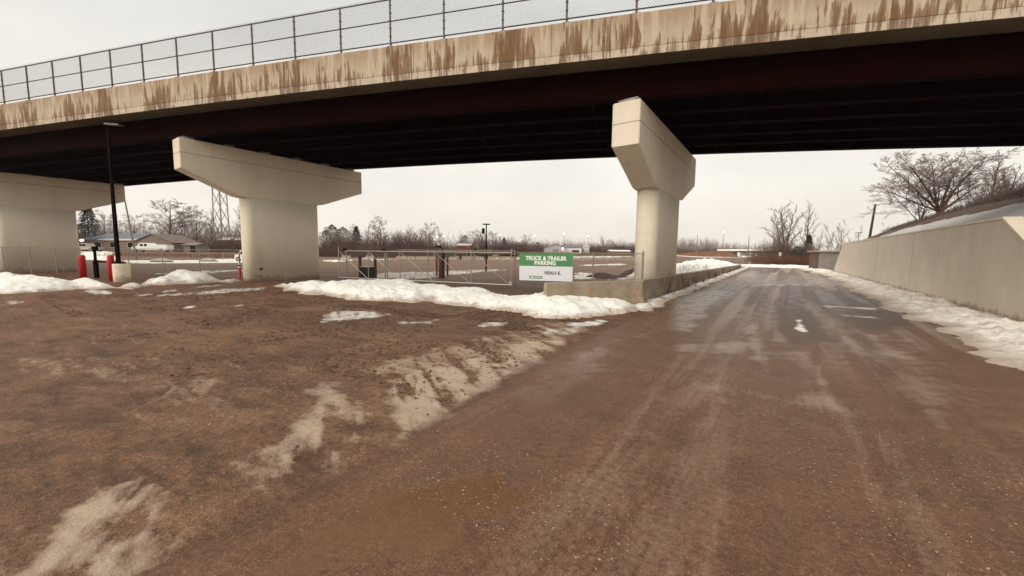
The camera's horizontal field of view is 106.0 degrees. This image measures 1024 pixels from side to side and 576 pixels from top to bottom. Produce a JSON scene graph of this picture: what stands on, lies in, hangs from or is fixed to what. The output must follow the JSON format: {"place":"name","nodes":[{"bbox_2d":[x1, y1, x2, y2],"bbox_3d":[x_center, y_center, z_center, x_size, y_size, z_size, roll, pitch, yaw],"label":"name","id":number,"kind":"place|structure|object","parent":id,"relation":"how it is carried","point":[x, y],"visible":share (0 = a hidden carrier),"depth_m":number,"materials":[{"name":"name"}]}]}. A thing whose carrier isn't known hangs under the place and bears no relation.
{"place":"outdoors","nodes":[
{"label":"outdoors","id":0,"kind":"place"},
{"bbox_2d":[150,258,173,261],"bbox_3d":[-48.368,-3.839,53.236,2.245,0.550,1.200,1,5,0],"label":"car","id":1,"kind":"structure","parent":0,"point":[164,260],"depth_m":52.82,"materials":[{"name":"white paint"}]},
{"bbox_2d":[211,187,229,239],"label":"lattice tower","id":2,"kind":"structure","parent":0,"point":[220,218],"depth_m":122.96,"materials":[{"name":"grey metal"}]},
{"bbox_2d":[360,263,374,277],"bbox_3d":[-9.757,-1.148,26.013,0.820,1.067,0.540,3,6,22],"label":"gate operator","id":3,"kind":"object","parent":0,"point":[364,268],"visible":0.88,"depth_m":25.83,"materials":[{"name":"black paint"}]},
{"bbox_2d":[0,251,961,575],"bbox_3d":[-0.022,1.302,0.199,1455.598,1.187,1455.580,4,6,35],"label":"ground","id":4,"kind":"structure","parent":0,"point":[106,469],"depth_m":5.07,"materials":[{"name":"soil"}]},
{"bbox_2d":[0,247,80,273],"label":"chain link fence","id":5,"kind":"object","parent":4,"relation":"on","point":[31,267],"visible":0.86,"depth_m":26.92,"materials":[{"name":"metal"}]},
{"bbox_2d":[0,172,125,272],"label":"bridge pier","id":6,"kind":"structure","parent":4,"relation":"on","point":[37,211],"depth_m":28.95,"materials":[{"name":"concrete"}]},
{"bbox_2d":[78,255,86,277],"bbox_3d":[-24.669,-1.151,22.151,0.300,1.500,0.300,4,6,35],"label":"bollard","id":7,"kind":"object","parent":4,"relation":"on","point":[82,266],"visible":0.89,"depth_m":22.06,"materials":[{"name":"red plastic"}]},
{"bbox_2d":[77,223,101,250],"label":"conifer tree","id":8,"kind":"object","parent":4,"relation":"on","point":[86,228],"visible":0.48,"depth_m":90.72,"materials":[{"name":"grey plant"}]},
{"bbox_2d":[77,208,102,238],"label":"conifer tree","id":9,"kind":"object","parent":4,"relation":"on","point":[90,214],"visible":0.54,"depth_m":95.22,"materials":[{"name":"green plant"}]},
{"bbox_2d":[79,243,103,251],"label":"pickup truck","id":10,"kind":"object","parent":4,"relation":"on","point":[85,246],"visible":0.6,"depth_m":83.05,"materials":[{"name":"metal"}]},
{"bbox_2d":[91,246,105,277],"bbox_3d":[-25.550,-1.585,23.902,0.740,1.980,0.210,1,5,0],"label":"access post","id":11,"kind":"object","parent":4,"relation":"on","point":[94,249],"visible":0.97,"depth_m":23.84,"materials":[{"name":"metal"}]},
{"bbox_2d":[85,209,121,234],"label":"bare tree","id":12,"kind":"object","parent":4,"relation":"on","point":[103,230],"visible":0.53,"depth_m":105.10,"materials":[{"name":"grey plant"}]},
{"bbox_2d":[107,255,114,280],"bbox_3d":[-22.539,-1.095,21.690,0.300,1.520,0.300,4,6,35],"label":"bollard","id":13,"kind":"object","parent":4,"relation":"on","point":[110,259],"visible":0.82,"depth_m":21.57,"materials":[{"name":"red plastic"}]},
{"bbox_2d":[79,233,147,251],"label":"house","id":14,"kind":"structure","parent":4,"relation":"on","point":[106,242],"depth_m":92.96,"materials":[{"name":"beige"}]},
{"bbox_2d":[104,122,131,281],"bbox_3d":[-21.710,-4.587,21.273,0.990,8.728,0.740,1,5,0],"label":"light pole","id":15,"kind":"object","parent":4,"relation":"on","point":[121,271],"visible":0.87,"depth_m":21.29,"materials":[{"name":"metal"}]},
{"bbox_2d":[0,269,239,293],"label":"snow bank","id":16,"kind":"structure","parent":4,"relation":"on","point":[11,283],"depth_m":17.61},
{"bbox_2d":[124,199,137,259],"bbox_3d":[-59.906,-9.298,60.550,1.275,10.244,0.254,-1,5,-12],"label":"utility pole","id":17,"kind":"object","parent":4,"relation":"on","point":[134,248],"visible":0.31,"depth_m":60.57,"materials":[{"name":"grey wood"}]},
{"bbox_2d":[118,214,152,233],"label":"bare tree","id":18,"kind":"object","parent":4,"relation":"on","point":[134,227],"visible":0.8,"depth_m":120.09,"materials":[{"name":"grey plant"}]},
{"bbox_2d":[131,243,173,251],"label":"pickup truck","id":19,"kind":"object","parent":4,"relation":"on","point":[146,246],"visible":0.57,"depth_m":85.06,"materials":[{"name":"white paint"}]},
{"bbox_2d":[78,218,240,250],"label":"thicket","id":20,"kind":"object","parent":4,"relation":"on","point":[219,236],"visible":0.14,"depth_m":136.59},
{"bbox_2d":[130,234,198,251],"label":"house","id":21,"kind":"structure","parent":4,"relation":"on","point":[176,241],"depth_m":91.03,"materials":[{"name":"beige"}]},
{"bbox_2d":[98,250,235,258],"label":"brush row","id":22,"kind":"object","parent":4,"relation":"on","point":[193,255],"visible":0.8,"depth_m":72.84,"materials":[{"name":"brown plant"}]},
{"bbox_2d":[144,198,209,234],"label":"bare tree","id":23,"kind":"object","parent":4,"relation":"on","point":[168,228],"visible":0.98,"depth_m":111.09,"materials":[{"name":"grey plant"}]},
{"bbox_2d":[171,211,194,237],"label":"bare tree","id":24,"kind":"object","parent":4,"relation":"on","point":[184,229],"visible":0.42,"depth_m":118.37,"materials":[{"name":"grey plant"}]},
{"bbox_2d":[127,248,241,276],"bbox_3d":[-22.693,-1.780,26.785,11.871,1.900,0.056,2,6,17],"label":"chain link fence","id":25,"kind":"object","parent":4,"relation":"on","point":[184,260],"visible":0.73,"depth_m":26.79,"materials":[{"name":"metal"}]},
{"bbox_2d":[181,243,210,251],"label":"shed","id":26,"kind":"structure","parent":4,"relation":"on","point":[195,246],"depth_m":92.05,"materials":[{"name":"beige"}]},
{"bbox_2d":[185,205,214,239],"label":"bare tree","id":27,"kind":"object","parent":4,"relation":"on","point":[193,230],"visible":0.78,"depth_m":118.69,"materials":[{"name":"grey plant"}]},
{"bbox_2d":[169,233,241,251],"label":"thicket","id":28,"kind":"object","parent":4,"relation":"on","point":[230,245],"visible":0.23,"depth_m":102.05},
{"bbox_2d":[203,208,220,244],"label":"bare tree","id":29,"kind":"object","parent":4,"relation":"on","point":[212,227],"visible":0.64,"depth_m":125.13,"materials":[{"name":"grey plant"}]},
{"bbox_2d":[234,250,241,260],"bbox_3d":[-42.422,-5.213,61.939,3.200,1.791,1.884,1,5,0],"label":"parked van","id":30,"kind":"object","parent":4,"relation":"on","point":[236,256],"visible":0.17,"depth_m":61.04,"materials":[{"name":"white paint"}]},
{"bbox_2d":[235,204,240,238],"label":"bare tree","id":31,"kind":"object","parent":4,"relation":"on","point":[238,222],"visible":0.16,"depth_m":100.08,"materials":[{"name":"grey plant"}]},
{"bbox_2d":[238,258,242,278],"bbox_3d":[-17.503,-1.396,24.769,0.260,1.620,0.260,4,6,35],"label":"delineator","id":32,"kind":"object","parent":4,"relation":"on","point":[239,266],"visible":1,"depth_m":24.74,"materials":[{"name":"red plastic"}]},
{"bbox_2d":[172,136,361,280],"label":"bridge pier","id":33,"kind":"structure","parent":4,"relation":"on","point":[280,198],"depth_m":23.45,"materials":[{"name":"concrete"}]},
{"bbox_2d":[0,0,1023,185],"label":"road bridge","id":34,"kind":"structure","parent":33,"relation":"on","point":[743,76],"depth_m":15.90,"materials":[{"name":"concrete"}]},
{"bbox_2d":[0,0,714,103],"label":"guard fence","id":35,"kind":"object","parent":34,"relation":"on","point":[341,50],"visible":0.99,"depth_m":17.40,"materials":[{"name":"metal"}]},
{"bbox_2d":[74,303,549,435],"bbox_3d":[-4.216,0.968,9.290,10.619,0.072,7.818,4,6,35],"label":"pale grit","id":36,"kind":"object","parent":4,"relation":"on","point":[247,359],"visible":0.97,"depth_m":6.40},
{"bbox_2d":[318,230,339,248],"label":"conifer tree","id":37,"kind":"object","parent":4,"relation":"on","point":[326,233],"visible":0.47,"depth_m":119.91,"materials":[{"name":"grey plant"}]},
{"bbox_2d":[319,224,343,247],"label":"conifer tree","id":38,"kind":"object","parent":4,"relation":"on","point":[331,226],"visible":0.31,"depth_m":124.56,"materials":[{"name":"grey plant"}]},
{"bbox_2d":[41,281,640,460],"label":"mud clods","id":39,"kind":"object","parent":4,"relation":"on","point":[190,389],"visible":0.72,"depth_m":8.13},
{"bbox_2d":[331,227,352,242],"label":"conifer tree","id":40,"kind":"object","parent":4,"relation":"on","point":[345,230],"visible":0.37,"depth_m":127.58,"materials":[{"name":"green plant"}]},
{"bbox_2d":[351,226,361,254],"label":"conifer tree","id":41,"kind":"object","parent":4,"relation":"on","point":[356,231],"visible":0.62,"depth_m":121.83,"materials":[{"name":"green plant"}]},
{"bbox_2d":[358,255,361,277],"bbox_3d":[-10.311,-1.426,26.167,0.200,1.620,0.200,4,6,35],"label":"bollard","id":42,"kind":"object","parent":4,"relation":"on","point":[359,262],"visible":0.79,"depth_m":26.07,"materials":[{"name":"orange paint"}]},
{"bbox_2d":[374,255,376,277],"bbox_3d":[-9.314,-1.423,26.256,0.200,1.620,0.200,4,6,35],"label":"bollard","id":43,"kind":"object","parent":4,"relation":"on","point":[375,267],"visible":0.84,"depth_m":26.20,"materials":[{"name":"metal"}]},
{"bbox_2d":[110,289,641,405],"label":"mud clods","id":44,"kind":"object","parent":4,"relation":"on","point":[339,352],"visible":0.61,"depth_m":8.95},
{"bbox_2d":[364,216,387,241],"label":"bare tree","id":45,"kind":"object","parent":4,"relation":"on","point":[373,226],"visible":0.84,"depth_m":135.34,"materials":[{"name":"grey plant"}]},
{"bbox_2d":[382,249,387,278],"bbox_3d":[-7.998,-1.446,24.270,0.238,2.020,0.310,3,6,22],"label":"gate post","id":46,"kind":"object","parent":4,"relation":"on","point":[386,256],"visible":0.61,"depth_m":24.30,"materials":[{"name":"metal"}]},
{"bbox_2d":[338,247,512,285],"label":"sliding gate","id":47,"kind":"structure","parent":46,"relation":"attached to","point":[509,283],"depth_m":22.75,"materials":[{"name":"metal"}]},
{"bbox_2d":[318,228,455,256],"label":"thicket","id":48,"kind":"object","parent":4,"relation":"on","point":[419,244],"visible":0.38,"depth_m":120.55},
{"bbox_2d":[319,244,456,257],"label":"thicket","id":49,"kind":"object","parent":4,"relation":"on","point":[326,253],"visible":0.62,"depth_m":113.25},
{"bbox_2d":[419,222,442,243],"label":"bare tree","id":50,"kind":"object","parent":4,"relation":"on","point":[426,233],"visible":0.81,"depth_m":140.03,"materials":[{"name":"grey plant"}]},
{"bbox_2d":[438,257,441,277],"bbox_3d":[-4.990,-1.412,27.026,0.320,1.550,0.320,4,6,35],"label":"bollard","id":51,"kind":"object","parent":4,"relation":"on","point":[440,263],"visible":0.65,"depth_m":26.88,"materials":[{"name":"red plastic"}]},
{"bbox_2d":[436,246,444,277],"bbox_3d":[-4.967,-1.784,26.765,0.510,2.300,0.290,3,6,22],"label":"camera post","id":52,"kind":"object","parent":4,"relation":"on","point":[443,270],"visible":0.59,"depth_m":26.73,"materials":[{"name":"metal"}]},
{"bbox_2d":[446,258,448,274],"bbox_3d":[-5.061,-1.645,30.230,0.170,1.420,0.170,4,6,35],"label":"bollard","id":53,"kind":"object","parent":4,"relation":"on","point":[447,267],"visible":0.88,"depth_m":30.18,"materials":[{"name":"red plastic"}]},
{"bbox_2d":[456,243,472,253],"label":"barn","id":54,"kind":"structure","parent":4,"relation":"on","point":[461,246],"depth_m":164.97,"materials":[{"name":"red"}]},
{"bbox_2d":[351,303,582,333],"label":"mud clods","id":55,"kind":"object","parent":4,"relation":"on","point":[426,314],"visible":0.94,"depth_m":11.28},
{"bbox_2d":[274,279,666,318],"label":"snow bank","id":56,"kind":"structure","parent":4,"relation":"on","point":[538,305],"depth_m":14.21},
{"bbox_2d":[427,250,515,282],"bbox_3d":[-3.494,-1.254,22.841,7.930,2.000,0.060,3,6,22],"label":"chain link fence","id":57,"kind":"object","parent":4,"relation":"on","point":[458,250],"visible":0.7,"depth_m":22.45,"materials":[{"name":"metal"}]},
{"bbox_2d":[466,229,480,251],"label":"bare tree","id":58,"kind":"object","parent":4,"relation":"on","point":[476,239],"visible":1,"depth_m":159.60,"materials":[{"name":"grey plant"}]},
{"bbox_2d":[456,253,491,258],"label":"flatbed trailer","id":59,"kind":"object","parent":4,"relation":"on","point":[481,255],"visible":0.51,"depth_m":98.84,"materials":[{"name":"black paint"}]},
{"bbox_2d":[472,231,488,253],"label":"bare tree","id":60,"kind":"object","parent":4,"relation":"on","point":[481,245],"visible":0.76,"depth_m":165.44,"materials":[{"name":"grey plant"}]},
{"bbox_2d":[482,223,489,271],"bbox_3d":[-2.446,-3.657,36.170,0.770,4.746,0.249,1,5,0],"label":"utility pole","id":61,"kind":"object","parent":4,"relation":"on","point":[483,229],"visible":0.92,"depth_m":36.10,"materials":[{"name":"black paint"}]},
{"bbox_2d":[483,231,500,253],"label":"bare tree","id":62,"kind":"object","parent":4,"relation":"on","point":[492,242],"visible":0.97,"depth_m":165.79,"materials":[{"name":"grey plant"}]},
{"bbox_2d":[451,236,539,253],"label":"thicket","id":63,"kind":"object","parent":4,"relation":"on","point":[502,246],"visible":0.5,"depth_m":179.78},
{"bbox_2d":[544,244,566,253],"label":"metal building","id":64,"kind":"structure","parent":4,"relation":"on","point":[554,248],"depth_m":204.92,"materials":[{"name":"grey"}]},
{"bbox_2d":[497,252,634,256],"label":"brush row","id":65,"kind":"object","parent":4,"relation":"on","point":[580,254],"visible":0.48,"depth_m":153.19,"materials":[{"name":"brown plant"}]},
{"bbox_2d":[508,237,634,252],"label":"thicket","id":66,"kind":"object","parent":4,"relation":"on","point":[594,245],"visible":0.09,"depth_m":328.50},
{"bbox_2d":[564,245,581,253],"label":"annex","id":67,"kind":"object","parent":4,"relation":"on","point":[574,248],"visible":0.73,"depth_m":212.01,"materials":[{"name":"white paint"}]},
{"bbox_2d":[514,251,643,287],"bbox_3d":[2.824,-0.816,18.767,7.357,2.020,0.116,5,7,42],"label":"chain link fence","id":68,"kind":"object","parent":4,"relation":"on","point":[641,270],"visible":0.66,"depth_m":17.90,"materials":[{"name":"metal"}]},
{"bbox_2d":[519,253,572,281],"bbox_3d":[1.535,-0.929,17.559,2.453,1.325,0.094,2,6,16],"label":"parking sign","id":69,"kind":"object","parent":68,"relation":"attached to","point":[546,267],"visible":1,"depth_m":17.51,"materials":[{"name":"white plastic"}]},
{"bbox_2d":[529,243,634,253],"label":"thicket","id":70,"kind":"object","parent":4,"relation":"on","point":[596,249],"visible":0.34,"depth_m":250.59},
{"bbox_2d":[582,245,589,252],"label":"house","id":71,"kind":"structure","parent":4,"relation":"on","point":[585,248],"depth_m":250.11,"materials":[{"name":"white paint"}]},
{"bbox_2d":[543,280,644,303],"bbox_3d":[2.976,0.226,13.671,4.204,0.930,0.620,-2,6,-26],"label":"concrete barrier","id":72,"kind":"object","parent":4,"relation":"on","point":[630,291],"visible":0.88,"depth_m":13.62,"materials":[{"name":"beige concrete"}]},
{"bbox_2d":[593,236,607,252],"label":"bare tree","id":73,"kind":"object","parent":4,"relation":"on","point":[602,244],"visible":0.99,"depth_m":240.86,"materials":[{"name":"grey plant"}]},
{"bbox_2d":[586,268,633,280],"bbox_3d":[11.294,-1.497,36.836,3.838,0.854,22.602,4,6,29],"label":"dirt pile","id":74,"kind":"object","parent":4,"relation":"on","point":[597,275],"visible":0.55,"depth_m":29.47,"materials":[{"name":"soil"}]},
{"bbox_2d":[607,250,629,254],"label":"strip building","id":75,"kind":"structure","parent":4,"relation":"on","point":[618,251],"depth_m":190.11,"materials":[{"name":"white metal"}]},
{"bbox_2d":[612,96,695,279],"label":"bridge pier","id":76,"kind":"structure","parent":4,"relation":"on","point":[656,159],"depth_m":16.91,"materials":[{"name":"concrete"}]},
{"bbox_2d":[638,264,740,300],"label":"concrete wall","id":77,"kind":"structure","parent":4,"relation":"on","point":[651,285],"depth_m":18.84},
{"bbox_2d":[633,267,747,310],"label":"snow verge","id":78,"kind":"structure","parent":4,"relation":"on","point":[645,306],"depth_m":18.31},
{"bbox_2d":[661,273,686,293],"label":"dry weeds","id":79,"kind":"object","parent":78,"relation":"on","point":[669,283],"visible":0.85,"depth_m":17.51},
{"bbox_2d":[683,266,708,285],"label":"dry weeds","id":80,"kind":"object","parent":78,"relation":"on","point":[697,279],"visible":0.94,"depth_m":22.58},
{"bbox_2d":[700,268,723,281],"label":"dry weeds","id":81,"kind":"object","parent":78,"relation":"on","point":[716,275],"visible":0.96,"depth_m":28.23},
{"bbox_2d":[676,258,733,273],"bbox_3d":[22.118,-2.447,43.642,8.323,1.571,63.700,3,6,27],"label":"snow pile","id":82,"kind":"object","parent":4,"relation":"on","point":[714,262],"visible":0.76,"depth_m":41.85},
{"bbox_2d":[676,261,712,273],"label":"dry weeds","id":83,"kind":"object","parent":82,"relation":"on","point":[693,267],"visible":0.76,"depth_m":29.23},
{"bbox_2d":[677,247,736,252],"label":"thicket","id":84,"kind":"object","parent":4,"relation":"on","point":[686,250],"visible":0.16,"depth_m":328.56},
{"bbox_2d":[677,235,740,252],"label":"thicket","id":85,"kind":"object","parent":4,"relation":"on","point":[692,246],"visible":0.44,"depth_m":395.81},
{"bbox_2d":[677,249,789,256],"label":"flyover","id":86,"kind":"object","parent":4,"relation":"on","point":[719,253],"visible":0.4,"depth_m":294.03,"materials":[{"name":"concrete"}]},
{"bbox_2d":[676,263,808,267],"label":"snow verge","id":87,"kind":"structure","parent":4,"relation":"on","point":[773,266],"depth_m":59.58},
{"bbox_2d":[730,240,771,255],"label":"thicket","id":88,"kind":"object","parent":4,"relation":"on","point":[746,247],"visible":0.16,"depth_m":555.56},
{"bbox_2d":[748,252,808,264],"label":"brush row","id":89,"kind":"object","parent":4,"relation":"on","point":[783,260],"visible":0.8,"depth_m":75.77,"materials":[{"name":"brown plant"}]},
{"bbox_2d":[743,236,821,264],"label":"thicket","id":90,"kind":"object","parent":4,"relation":"on","point":[769,250],"visible":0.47,"depth_m":80.44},
{"bbox_2d":[759,200,806,250],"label":"bare tree","id":91,"kind":"object","parent":4,"relation":"on","point":[781,234],"visible":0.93,"depth_m":88.76,"materials":[{"name":"brown plant"}]},
{"bbox_2d":[787,246,809,264],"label":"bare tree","id":92,"kind":"object","parent":4,"relation":"on","point":[798,250],"visible":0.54,"depth_m":79.61,"materials":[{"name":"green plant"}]},
{"bbox_2d":[797,201,821,245],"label":"bare tree","id":93,"kind":"object","parent":4,"relation":"on","point":[808,218],"visible":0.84,"depth_m":92.15,"materials":[{"name":"brown plant"}]},
{"bbox_2d":[803,235,815,250],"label":"conifer tree","id":94,"kind":"object","parent":4,"relation":"on","point":[809,238],"visible":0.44,"depth_m":83.90,"materials":[{"name":"green plant"}]},
{"bbox_2d":[809,229,823,250],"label":"bare tree","id":95,"kind":"object","parent":4,"relation":"on","point":[818,242],"visible":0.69,"depth_m":100.04,"materials":[{"name":"brown plant"}]},
{"bbox_2d":[807,251,839,270],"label":"block shed","id":96,"kind":"structure","parent":4,"relation":"on","point":[823,260],"depth_m":49.80,"materials":[{"name":"concrete"}]},
{"bbox_2d":[821,237,833,250],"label":"bare tree","id":97,"kind":"object","parent":4,"relation":"on","point":[828,245],"visible":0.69,"depth_m":105.34,"materials":[{"name":"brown plant"}]},
{"bbox_2d":[798,267,1023,370],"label":"snow verge","id":98,"kind":"structure","parent":4,"relation":"on","point":[996,339],"depth_m":11.17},
{"bbox_2d":[834,216,1023,321],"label":"retaining wall","id":99,"kind":"structure","parent":4,"relation":"on","point":[977,265],"depth_m":15.23,"materials":[{"name":"concrete"}]},
{"bbox_2d":[0,0,1023,255],"label":"sky","id":100,"kind":"structure","parent":0,"point":[551,200],"materials":[{"name":"white"}]},
{"bbox_2d":[133,267,1023,575],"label":"road","id":101,"kind":"structure","parent":0,"point":[697,477],"depth_m":3.46,"materials":[{"name":"asphalt"}]},
{"bbox_2d":[383,349,1022,575],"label":"pale grit","id":102,"kind":"object","parent":101,"relation":"on","point":[737,413],"visible":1,"depth_m":3.18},
{"bbox_2d":[863,191,1023,239],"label":"embankment","id":103,"kind":"structure","parent":0,"point":[1009,208],"depth_m":21.23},
{"bbox_2d":[823,219,862,250],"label":"bare tree","id":104,"kind":"object","parent":103,"relation":"on","point":[841,235],"visible":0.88,"depth_m":80.39,"materials":[{"name":"brown plant"}]},
{"bbox_2d":[868,204,876,236],"bbox_3d":[41.213,-6.871,44.246,0.667,5.433,0.280,1,5,0],"label":"utility pole","id":105,"kind":"object","parent":103,"relation":"on","point":[871,225],"visible":0.54,"depth_m":44.11,"materials":[{"name":"brown wood"}]},
{"bbox_2d":[886,190,973,218],"bbox_3d":[38.148,-7.563,35.871,7.023,3.754,3.701,1,5,8],"label":"bare tree","id":106,"kind":"object","parent":103,"relation":"on","point":[923,212],"visible":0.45,"depth_m":36.14,"materials":[{"name":"brown plant"}]},
{"bbox_2d":[855,147,1020,218],"bbox_3d":[37.096,-9.047,33.481,10.783,6.308,12.161,5,7,36],"label":"bare tree","id":107,"kind":"object","parent":103,"relation":"on","point":[952,174],"visible":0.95,"depth_m":32.98,"materials":[{"name":"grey plant"}]},
{"bbox_2d":[881,187,1023,231],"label":"brush row","id":108,"kind":"object","parent":103,"relation":"on","point":[997,198],"visible":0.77,"depth_m":25.46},
{"bbox_2d":[892,177,1023,228],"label":"brush row","id":109,"kind":"object","parent":103,"relation":"on","point":[1008,187],"visible":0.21,"depth_m":25.95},
{"bbox_2d":[960,175,1005,202],"bbox_3d":[36.064,-7.217,29.471,2.078,2.611,2.302,0,5,-11],"label":"bare tree","id":110,"kind":"object","parent":103,"relation":"on","point":[976,191],"visible":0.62,"depth_m":29.84,"materials":[{"name":"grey plant"}]},
{"bbox_2d":[978,152,1011,196],"bbox_3d":[36.568,-8.064,29.106,2.155,4.167,1.825,-3,6,-34],"label":"bare tree","id":111,"kind":"object","parent":103,"relation":"on","point":[998,166],"visible":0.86,"depth_m":29.01,"materials":[{"name":"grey plant"}]},
{"bbox_2d":[979,163,1023,193],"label":"bare tree","id":112,"kind":"object","parent":103,"relation":"on","point":[1007,180],"visible":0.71,"depth_m":28.32,"materials":[{"name":"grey plant"}]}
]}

